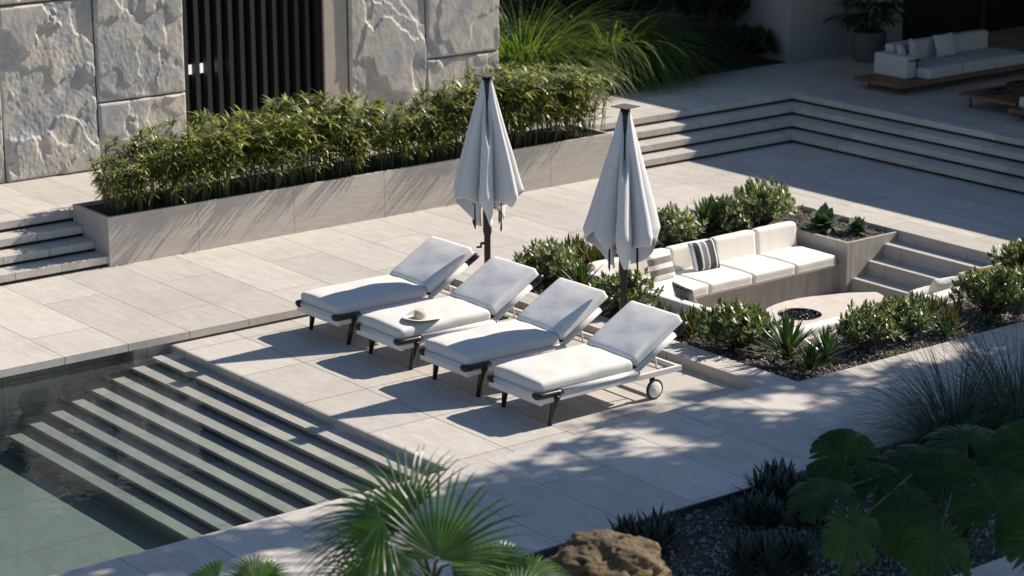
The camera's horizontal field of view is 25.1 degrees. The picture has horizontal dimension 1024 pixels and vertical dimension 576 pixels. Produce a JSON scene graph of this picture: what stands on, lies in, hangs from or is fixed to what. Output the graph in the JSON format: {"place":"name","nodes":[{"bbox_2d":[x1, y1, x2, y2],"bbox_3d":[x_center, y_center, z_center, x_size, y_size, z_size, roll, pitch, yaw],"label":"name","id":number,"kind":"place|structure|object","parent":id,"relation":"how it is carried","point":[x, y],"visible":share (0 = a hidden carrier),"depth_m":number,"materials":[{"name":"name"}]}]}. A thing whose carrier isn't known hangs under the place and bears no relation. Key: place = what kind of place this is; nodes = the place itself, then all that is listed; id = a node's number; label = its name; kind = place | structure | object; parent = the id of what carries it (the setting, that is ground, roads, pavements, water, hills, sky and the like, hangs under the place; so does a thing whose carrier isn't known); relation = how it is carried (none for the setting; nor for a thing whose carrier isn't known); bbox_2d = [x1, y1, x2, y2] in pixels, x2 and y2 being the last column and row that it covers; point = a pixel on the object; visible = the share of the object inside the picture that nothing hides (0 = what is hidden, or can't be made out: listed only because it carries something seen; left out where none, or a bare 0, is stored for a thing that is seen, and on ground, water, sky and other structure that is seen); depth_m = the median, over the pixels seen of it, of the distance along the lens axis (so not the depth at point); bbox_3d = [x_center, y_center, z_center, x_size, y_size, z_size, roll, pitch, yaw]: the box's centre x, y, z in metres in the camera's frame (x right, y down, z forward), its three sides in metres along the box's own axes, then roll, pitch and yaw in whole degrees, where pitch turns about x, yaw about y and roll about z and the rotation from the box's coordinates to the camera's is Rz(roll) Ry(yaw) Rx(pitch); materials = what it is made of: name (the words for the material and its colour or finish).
{"place":"outdoors","nodes":[
{"label":"outdoors","id":0,"kind":"place"},
{"bbox_2d":[0,314,307,447],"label":"wall","id":1,"kind":"structure","parent":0,"point":[26,395],"depth_m":28.10,"materials":[{"name":"stone"}]},
{"bbox_2d":[0,352,433,575],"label":"pool steps","id":2,"kind":"structure","parent":1,"relation":"in","point":[169,448],"depth_m":25.96,"materials":[{"name":"stone"}]},
{"bbox_2d":[0,142,1023,575],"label":"deck","id":3,"kind":"structure","parent":1,"relation":"on","point":[566,488],"depth_m":28.55,"materials":[{"name":"stone"}]},
{"bbox_2d":[72,124,611,266],"bbox_3d":[-2.277,-1.492,34.693,9.100,0.700,1.020,-12,19,-37],"label":"stone planter","id":4,"kind":"object","parent":3,"relation":"on","point":[156,231],"visible":0.77,"depth_m":33.58,"materials":[{"name":"stone"}]},
{"bbox_2d":[89,156,135,215],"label":"shrub","id":5,"kind":"object","parent":4,"relation":"on","point":[115,191],"visible":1,"depth_m":31.66,"materials":[{"name":"green plant"}]},
{"bbox_2d":[94,131,165,205],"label":"shrub","id":6,"kind":"object","parent":4,"relation":"on","point":[128,152],"visible":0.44,"depth_m":32.38,"materials":[{"name":"green plant"}]},
{"bbox_2d":[98,146,170,211],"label":"shrub","id":7,"kind":"object","parent":4,"relation":"on","point":[139,183],"visible":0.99,"depth_m":31.81,"materials":[{"name":"green plant"}]},
{"bbox_2d":[121,118,193,202],"bbox_3d":[-4.989,-1.789,32.536,0.890,1.160,1.242,6,17,22],"label":"shrub","id":8,"kind":"object","parent":4,"relation":"on","point":[138,136],"visible":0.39,"depth_m":32.40,"materials":[{"name":"green plant"}]},
{"bbox_2d":[137,125,210,206],"bbox_3d":[-4.733,-1.731,32.256,1.140,1.197,0.971,12,19,37],"label":"shrub","id":9,"kind":"object","parent":4,"relation":"on","point":[175,183],"visible":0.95,"depth_m":32.07,"materials":[{"name":"green plant"}]},
{"bbox_2d":[155,124,231,202],"bbox_3d":[-4.445,-1.782,32.440,1.166,1.195,1.084,-8,17,-25],"label":"bamboo plant","id":10,"kind":"object","parent":4,"relation":"on","point":[207,170],"visible":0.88,"depth_m":32.28,"materials":[{"name":"green plant"}]},
{"bbox_2d":[175,108,242,192],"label":"shrub","id":11,"kind":"object","parent":4,"relation":"on","point":[200,117],"visible":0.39,"depth_m":33.08,"materials":[{"name":"green plant"}]},
{"bbox_2d":[180,116,252,198],"bbox_3d":[-4.172,-1.857,32.691,1.092,1.204,1.175,-1,16,-2],"label":"bamboo plant","id":12,"kind":"object","parent":4,"relation":"on","point":[229,161],"visible":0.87,"depth_m":32.56,"materials":[{"name":"green plant"}]},
{"bbox_2d":[215,120,277,193],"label":"bamboo plant","id":13,"kind":"object","parent":4,"relation":"on","point":[260,159],"visible":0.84,"depth_m":32.91,"materials":[{"name":"green plant"}]},
{"bbox_2d":[232,112,299,190],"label":"bamboo plant","id":14,"kind":"object","parent":4,"relation":"on","point":[280,149],"visible":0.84,"depth_m":33.02,"materials":[{"name":"green plant"}]},
{"bbox_2d":[250,106,315,187],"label":"bamboo plant","id":15,"kind":"object","parent":4,"relation":"on","point":[277,120],"visible":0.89,"depth_m":33.21,"materials":[{"name":"green plant"}]},
{"bbox_2d":[260,90,342,178],"bbox_3d":[-3.105,-2.281,34.026,1.128,1.304,1.211,-6,16,-19],"label":"shrub","id":16,"kind":"object","parent":4,"relation":"on","point":[286,99],"visible":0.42,"depth_m":33.88,"materials":[{"name":"green plant"}]},
{"bbox_2d":[277,108,346,183],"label":"bamboo plant","id":17,"kind":"object","parent":4,"relation":"on","point":[318,143],"visible":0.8,"depth_m":33.49,"materials":[{"name":"green plant"}]},
{"bbox_2d":[291,88,367,174],"bbox_3d":[-2.733,-2.366,34.317,1.251,1.312,1.065,11,19,34],"label":"shrub","id":18,"kind":"object","parent":4,"relation":"on","point":[307,100],"visible":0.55,"depth_m":34.07,"materials":[{"name":"green plant"}]},
{"bbox_2d":[302,93,375,178],"bbox_3d":[-2.649,-2.232,33.918,1.356,1.267,0.972,13,20,40],"label":"bamboo plant","id":19,"kind":"object","parent":4,"relation":"on","point":[332,171],"visible":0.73,"depth_m":33.87,"materials":[{"name":"green plant"}]},
{"bbox_2d":[326,106,386,175],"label":"sedge plant","id":20,"kind":"object","parent":4,"relation":"on","point":[357,149],"visible":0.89,"depth_m":33.97,"materials":[{"name":"green plant"}]},
{"bbox_2d":[356,98,412,170],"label":"shrub","id":21,"kind":"object","parent":4,"relation":"on","point":[383,146],"visible":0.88,"depth_m":34.38,"materials":[{"name":"green plant"}]},
{"bbox_2d":[377,108,425,167],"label":"shrub","id":22,"kind":"object","parent":4,"relation":"on","point":[406,146],"visible":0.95,"depth_m":34.58,"materials":[{"name":"green plant"}]},
{"bbox_2d":[400,104,447,164],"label":"shrub","id":23,"kind":"object","parent":4,"relation":"on","point":[424,146],"visible":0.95,"depth_m":34.72,"materials":[{"name":"green plant"}]},
{"bbox_2d":[406,79,476,161],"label":"shrub","id":24,"kind":"object","parent":4,"relation":"on","point":[445,137],"visible":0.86,"depth_m":34.96,"materials":[{"name":"green plant"}]},
{"bbox_2d":[429,81,503,156],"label":"shrub","id":25,"kind":"object","parent":4,"relation":"on","point":[459,91],"visible":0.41,"depth_m":35.13,"materials":[{"name":"green plant"}]},
{"bbox_2d":[460,71,523,130],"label":"shrub","id":26,"kind":"object","parent":4,"relation":"on","point":[468,87],"visible":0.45,"depth_m":35.44,"materials":[{"name":"green plant"}]},
{"bbox_2d":[472,62,545,148],"bbox_3d":[-0.033,-2.805,35.841,1.314,1.333,1.197,8,17,26],"label":"shrub","id":27,"kind":"object","parent":4,"relation":"on","point":[526,105],"visible":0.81,"depth_m":35.62,"materials":[{"name":"green plant"}]},
{"bbox_2d":[502,78,559,147],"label":"shrub","id":28,"kind":"object","parent":4,"relation":"on","point":[543,100],"visible":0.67,"depth_m":35.86,"materials":[{"name":"green plant"}]},
{"bbox_2d":[521,77,572,144],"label":"shrub","id":29,"kind":"object","parent":4,"relation":"on","point":[548,121],"visible":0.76,"depth_m":36.17,"materials":[{"name":"green plant"}]},
{"bbox_2d":[533,63,595,140],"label":"shrub","id":30,"kind":"object","parent":4,"relation":"on","point":[575,105],"visible":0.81,"depth_m":36.29,"materials":[{"name":"green plant"}]},
{"bbox_2d":[558,61,624,136],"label":"shrub","id":31,"kind":"object","parent":4,"relation":"on","point":[594,109],"visible":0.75,"depth_m":36.73,"materials":[{"name":"green plant"}]},
{"bbox_2d":[0,140,1023,284],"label":"step riser","id":32,"kind":"object","parent":3,"relation":"on","point":[103,265],"visible":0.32,"depth_m":37.67,"materials":[{"name":"black stone"}]},
{"bbox_2d":[0,128,1023,282],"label":"steps","id":33,"kind":"structure","parent":32,"relation":"on","point":[49,266],"depth_m":37.67,"materials":[{"name":"stone"}]},
{"bbox_2d":[0,126,1023,266],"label":"step riser","id":34,"kind":"object","parent":33,"relation":"on","point":[93,249],"visible":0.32,"depth_m":38.10,"materials":[{"name":"black stone"}]},
{"bbox_2d":[0,114,1023,264],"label":"steps","id":35,"kind":"structure","parent":34,"relation":"on","point":[43,249],"depth_m":38.13,"materials":[{"name":"stone"}]},
{"bbox_2d":[0,112,1023,248],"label":"step riser","id":36,"kind":"object","parent":35,"relation":"on","point":[81,234],"visible":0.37,"depth_m":38.54,"materials":[{"name":"black stone"}]},
{"bbox_2d":[0,100,1023,246],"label":"steps","id":37,"kind":"structure","parent":36,"relation":"on","point":[37,233],"depth_m":38.56,"materials":[{"name":"stone"}]},
{"bbox_2d":[0,99,1023,231],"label":"step riser","id":38,"kind":"object","parent":37,"relation":"on","point":[69,219],"visible":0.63,"depth_m":38.93,"materials":[{"name":"black stone"}]},
{"bbox_2d":[473,421,986,575],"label":"kerb","id":39,"kind":"structure","parent":3,"relation":"on","point":[683,511],"depth_m":22.86,"materials":[{"name":"grey stone"}]},
{"bbox_2d":[572,229,1002,349],"bbox_3d":[4.143,0.340,31.436,5.440,1.055,4.090,-12,19,-37],"label":"seating pit","id":40,"kind":"object","parent":3,"relation":"in","point":[890,264],"visible":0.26,"depth_m":33.01,"materials":[{"name":"stone"}]},
{"bbox_2d":[642,275,707,297],"bbox_3d":[2.130,0.008,31.573,0.828,0.200,0.819,-12,19,-37],"label":"seat cushion","id":41,"kind":"object","parent":40,"relation":"on","point":[699,289],"visible":0.38,"depth_m":31.44,"materials":[{"name":"grey fabric"}]},
{"bbox_2d":[646,249,675,282],"bbox_3d":[2.047,-0.295,31.652,0.480,0.420,0.151,-14,1,-40],"label":"pillow","id":42,"kind":"object","parent":41,"relation":"on","point":[660,266],"visible":0.92,"depth_m":31.57,"materials":[{"name":"fabric"}]},
{"bbox_2d":[665,239,708,271],"bbox_3d":[2.490,-0.438,32.367,0.819,0.416,0.173,-12,12,-37],"label":"back cushion","id":43,"kind":"object","parent":40,"relation":"on","point":[680,256],"visible":0.52,"depth_m":32.17,"materials":[{"name":"white fabric"}]},
{"bbox_2d":[675,266,751,294],"bbox_3d":[2.782,-0.130,32.068,0.828,0.197,0.819,-12,19,-37],"label":"seat cushion","id":44,"kind":"object","parent":40,"relation":"on","point":[720,280],"visible":0.8,"depth_m":31.86,"materials":[{"name":"grey fabric"}]},
{"bbox_2d":[687,237,720,271],"bbox_3d":[2.689,-0.456,32.187,0.480,0.440,0.161,-12,-1,-30],"label":"pillow","id":45,"kind":"object","parent":44,"relation":"on","point":[704,255],"visible":1,"depth_m":32.11,"materials":[{"name":"fabric"}]},
{"bbox_2d":[709,230,755,261],"bbox_3d":[3.141,-0.576,32.861,0.819,0.416,0.172,-12,12,-37],"label":"back cushion","id":46,"kind":"object","parent":40,"relation":"on","point":[734,245],"visible":0.81,"depth_m":32.79,"materials":[{"name":"white fabric"}]},
{"bbox_2d":[719,254,794,284],"bbox_3d":[3.433,-0.270,32.563,0.828,0.201,0.819,-12,19,-37],"label":"seat cushion","id":47,"kind":"object","parent":40,"relation":"on","point":[759,269],"visible":0.84,"depth_m":32.37,"materials":[{"name":"grey fabric"}]},
{"bbox_2d":[751,221,796,254],"bbox_3d":[3.793,-0.714,33.356,0.819,0.417,0.171,-12,12,-37],"label":"back cushion","id":48,"kind":"object","parent":40,"relation":"on","point":[776,236],"visible":0.99,"depth_m":33.26,"materials":[{"name":"white fabric"}]},
{"bbox_2d":[758,245,835,274],"bbox_3d":[4.085,-0.407,33.059,0.828,0.197,0.819,-12,19,-37],"label":"seat cushion","id":49,"kind":"object","parent":40,"relation":"on","point":[802,260],"visible":0.85,"depth_m":32.87,"materials":[{"name":"grey fabric"}]},
{"bbox_2d":[766,292,882,326],"bbox_3d":[4.065,0.489,31.017,2.728,0.382,1.209,-12,19,-37],"label":"fire table","id":50,"kind":"object","parent":40,"relation":"on","point":[811,309],"visible":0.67,"depth_m":31.19,"materials":[{"name":"stone"}]},
{"bbox_2d":[169,288,744,472],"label":"terrace","id":51,"kind":"structure","parent":0,"point":[383,397],"depth_m":26.67,"materials":[{"name":"stone"}]},
{"bbox_2d":[295,236,478,344],"bbox_3d":[-1.583,0.015,29.321,2.253,0.940,0.996,-12,19,-37],"label":"sun lounger","id":52,"kind":"object","parent":51,"relation":"on","point":[431,267],"visible":0.91,"depth_m":29.17,"materials":[{"name":"white fabric"}]},
{"bbox_2d":[354,256,543,369],"bbox_3d":[-0.765,0.291,28.322,2.253,0.940,0.996,-12,19,-37],"label":"sun lounger","id":53,"kind":"object","parent":51,"relation":"on","point":[495,288],"visible":0.94,"depth_m":28.20,"materials":[{"name":"white fabric"}]},
{"bbox_2d":[453,72,523,320],"bbox_3d":[-0.313,-1.128,29.193,0.892,3.198,0.875,4,16,15],"label":"umbrella","id":54,"kind":"object","parent":51,"relation":"on","point":[487,179],"visible":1,"depth_m":28.85,"materials":[{"name":"white fabric"}]},
{"bbox_2d":[418,278,613,396],"bbox_3d":[0.053,0.568,27.324,2.253,0.940,0.996,-12,19,-37],"label":"sun lounger","id":55,"kind":"object","parent":51,"relation":"on","point":[564,312],"visible":0.91,"depth_m":27.17,"materials":[{"name":"white fabric"}]},
{"bbox_2d":[487,301,687,425],"bbox_3d":[0.871,0.844,26.325,2.253,0.940,0.996,-12,19,-37],"label":"sun lounger","id":56,"kind":"object","parent":51,"relation":"on","point":[627,338],"visible":1,"depth_m":26.20,"materials":[{"name":"beige fabric"}]},
{"bbox_2d":[583,103,659,369],"bbox_3d":[1.350,-0.574,27.188,0.921,3.198,0.906,-12,19,-37],"label":"umbrella","id":57,"kind":"object","parent":51,"relation":"on","point":[622,215],"visible":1,"depth_m":26.85,"materials":[{"name":"white fabric"}]},
{"bbox_2d":[0,26,1023,229],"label":"terrace","id":58,"kind":"structure","parent":0,"point":[828,81],"depth_m":40.01,"materials":[{"name":"stone"}]},
{"bbox_2d":[0,0,498,183],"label":"stone building","id":59,"kind":"structure","parent":58,"relation":"on","point":[80,80],"depth_m":35.76,"materials":[{"name":"stone"}]},
{"bbox_2d":[186,0,311,133],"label":"slatted screen","id":60,"kind":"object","parent":59,"relation":"in","point":[187,1],"depth_m":36.59,"materials":[{"name":"black metal"}]},
{"bbox_2d":[537,37,785,90],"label":"planting bed","id":61,"kind":"object","parent":58,"relation":"on","point":[759,61],"visible":0.14,"depth_m":43.41,"materials":[{"name":"soil"}]},
{"bbox_2d":[487,0,658,101],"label":"ornamental grass","id":62,"kind":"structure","parent":61,"relation":"on","point":[527,58],"depth_m":40.69,"materials":[{"name":"green plant"}]},
{"bbox_2d":[499,0,681,81],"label":"ornamental grass","id":63,"kind":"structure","parent":61,"relation":"on","point":[541,21],"depth_m":42.26,"materials":[{"name":"green plant"}]},
{"bbox_2d":[500,0,744,98],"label":"ornamental grass","id":64,"kind":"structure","parent":61,"relation":"on","point":[654,51],"depth_m":41.42,"materials":[{"name":"green plant"}]},
{"bbox_2d":[559,0,693,42],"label":"broad shrub","id":65,"kind":"object","parent":61,"relation":"on","point":[641,9],"visible":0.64,"depth_m":43.41,"materials":[{"name":"green plant"}]},
{"bbox_2d":[609,4,758,83],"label":"shrub","id":66,"kind":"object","parent":61,"relation":"on","point":[715,46],"depth_m":42.87,"materials":[{"name":"green plant"}]},
{"bbox_2d":[645,0,750,54],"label":"broad shrub","id":67,"kind":"object","parent":61,"relation":"on","point":[712,9],"visible":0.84,"depth_m":43.96,"materials":[{"name":"green plant"}]},
{"bbox_2d":[722,22,781,60],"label":"broad shrub","id":68,"kind":"object","parent":61,"relation":"on","point":[764,43],"visible":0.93,"depth_m":43.62,"materials":[{"name":"green plant"}]},
{"bbox_2d":[822,0,914,61],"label":"potted plant","id":69,"kind":"object","parent":58,"relation":"on","point":[868,41],"visible":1,"depth_m":43.67,"materials":[{"name":"green plant"}]},
{"bbox_2d":[853,29,1023,93],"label":"outdoor sofa","id":70,"kind":"object","parent":58,"relation":"on","point":[975,55],"visible":0.98,"depth_m":41.48,"materials":[{"name":"white fabric"}]},
{"bbox_2d":[958,84,1023,115],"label":"coffee table","id":71,"kind":"object","parent":58,"relation":"on","point":[1013,96],"visible":0.84,"depth_m":39.20,"materials":[{"name":"brown wood"}]},
{"bbox_2d":[499,442,1023,575],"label":"gravel bed","id":72,"kind":"object","parent":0,"point":[986,551],"depth_m":21.98,"materials":[{"name":"brown gravel"}]},
{"bbox_2d":[187,554,292,575],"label":"fan palm","id":73,"kind":"object","parent":72,"relation":"on","point":[255,567],"visible":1,"depth_m":17.84,"materials":[{"name":"green plant"}]},
{"bbox_2d":[294,445,539,575],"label":"fan palm","id":74,"kind":"object","parent":72,"relation":"on","point":[378,521],"visible":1,"depth_m":17.72,"materials":[{"name":"green plant"}]},
{"bbox_2d":[451,539,569,575],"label":"fan palm","id":75,"kind":"object","parent":72,"relation":"on","point":[539,569],"visible":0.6,"depth_m":18.19,"materials":[{"name":"green plant"}]},
{"bbox_2d":[543,529,671,575],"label":"boulder","id":76,"kind":"object","parent":72,"relation":"on","point":[606,552],"visible":0.95,"depth_m":19.20,"materials":[{"name":"brown stone"}]},
{"bbox_2d":[606,501,693,552],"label":"succulent clump","id":77,"kind":"object","parent":72,"relation":"on","point":[654,529],"visible":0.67,"depth_m":21.77,"materials":[{"name":"green plant"}]},
{"bbox_2d":[713,486,788,528],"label":"succulent clump","id":78,"kind":"object","parent":72,"relation":"on","point":[753,512],"visible":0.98,"depth_m":22.37,"materials":[{"name":"green plant"}]},
{"bbox_2d":[710,524,822,575],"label":"succulent clump","id":79,"kind":"object","parent":72,"relation":"on","point":[765,555],"visible":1,"depth_m":21.18,"materials":[{"name":"green plant"}]},
{"bbox_2d":[732,456,810,506],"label":"succulent clump","id":80,"kind":"object","parent":72,"relation":"on","point":[781,479],"visible":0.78,"depth_m":23.01,"materials":[{"name":"green plant"}]},
{"bbox_2d":[786,419,1023,575],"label":"fan leaf plant","id":81,"kind":"object","parent":72,"relation":"on","point":[929,473],"visible":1,"depth_m":19.58,"materials":[{"name":"green plant"}]},
{"bbox_2d":[529,210,1023,381],"bbox_3d":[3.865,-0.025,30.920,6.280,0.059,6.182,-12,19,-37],"label":"gravel","id":82,"kind":"structure","parent":0,"point":[783,366],"depth_m":28.42,"materials":[{"name":"brown gravel"}]},
{"bbox_2d":[511,237,585,284],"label":"leafy shrub","id":83,"kind":"object","parent":82,"relation":"on","point":[548,259],"visible":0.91,"depth_m":30.84,"materials":[{"name":"green plant"}]},
{"bbox_2d":[545,232,615,273],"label":"aloe plant","id":84,"kind":"object","parent":82,"relation":"on","point":[589,254],"visible":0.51,"depth_m":31.67,"materials":[{"name":"green plant"}]},
{"bbox_2d":[588,267,664,313],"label":"leafy shrub","id":85,"kind":"object","parent":82,"relation":"on","point":[635,284],"visible":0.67,"depth_m":29.33,"materials":[{"name":"green plant"}]},
{"bbox_2d":[657,201,708,245],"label":"leafy shrub","id":86,"kind":"object","parent":82,"relation":"on","point":[675,226],"visible":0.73,"depth_m":32.66,"materials":[{"name":"green plant"}]},
{"bbox_2d":[689,193,759,232],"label":"leafy shrub","id":87,"kind":"object","parent":82,"relation":"on","point":[734,210],"visible":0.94,"depth_m":33.39,"materials":[{"name":"green plant"}]},
{"bbox_2d":[694,296,781,350],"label":"leafy shrub","id":88,"kind":"object","parent":82,"relation":"on","point":[726,323],"visible":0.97,"depth_m":27.87,"materials":[{"name":"green plant"}]},
{"bbox_2d":[731,174,802,227],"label":"leafy shrub","id":89,"kind":"object","parent":82,"relation":"on","point":[764,198],"visible":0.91,"depth_m":33.75,"materials":[{"name":"green plant"}]},
{"bbox_2d":[736,307,827,360],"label":"aloe plant","id":90,"kind":"object","parent":82,"relation":"on","point":[787,337],"visible":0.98,"depth_m":27.41,"materials":[{"name":"green plant"}]},
{"bbox_2d":[801,202,845,235],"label":"agave plant","id":91,"kind":"object","parent":82,"relation":"on","point":[822,219],"visible":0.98,"depth_m":33.72,"materials":[{"name":"green plant"}]},
{"bbox_2d":[798,324,855,359],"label":"aloe plant","id":92,"kind":"object","parent":82,"relation":"on","point":[824,342],"visible":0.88,"depth_m":27.53,"materials":[{"name":"green plant"}]},
{"bbox_2d":[826,298,907,351],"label":"leafy shrub","id":93,"kind":"object","parent":82,"relation":"on","point":[862,325],"visible":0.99,"depth_m":27.91,"materials":[{"name":"green plant"}]},
{"bbox_2d":[867,290,939,336],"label":"leafy shrub","id":94,"kind":"object","parent":82,"relation":"on","point":[898,308],"visible":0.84,"depth_m":28.46,"materials":[{"name":"green plant"}]},
{"bbox_2d":[907,290,975,329],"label":"aloe plant","id":95,"kind":"object","parent":82,"relation":"on","point":[934,305],"visible":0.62,"depth_m":28.94,"materials":[{"name":"green plant"}]},
{"bbox_2d":[948,265,1023,314],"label":"leafy shrub","id":96,"kind":"object","parent":82,"relation":"on","point":[993,288],"visible":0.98,"depth_m":29.29,"materials":[{"name":"green plant"}]},
{"bbox_2d":[986,236,1023,269],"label":"leafy shrub","id":97,"kind":"object","parent":82,"relation":"on","point":[1011,256],"visible":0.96,"depth_m":31.20,"materials":[{"name":"green plant"}]},
{"bbox_2d":[634,0,1023,62],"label":"house","id":98,"kind":"structure","parent":0,"point":[801,33],"depth_m":44.59,"materials":[{"name":"grey glass"}]},
{"bbox_2d":[902,0,983,40],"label":"glass door","id":99,"kind":"structure","parent":98,"relation":"in","point":[930,18],"depth_m":46.29,"materials":[{"name":"black glass"}]},
{"bbox_2d":[983,0,1023,31],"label":"glass door","id":100,"kind":"structure","parent":98,"relation":"in","point":[998,14],"depth_m":47.46,"materials":[{"name":"black glass"}]},
{"bbox_2d":[789,305,1023,509],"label":"feather grass","id":101,"kind":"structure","parent":0,"point":[919,433],"depth_m":24.56,"materials":[{"name":"green plant"}]},
{"bbox_2d":[835,283,1023,478],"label":"feather grass","id":102,"kind":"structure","parent":0,"point":[1015,380],"depth_m":25.09,"materials":[{"name":"green plant"}]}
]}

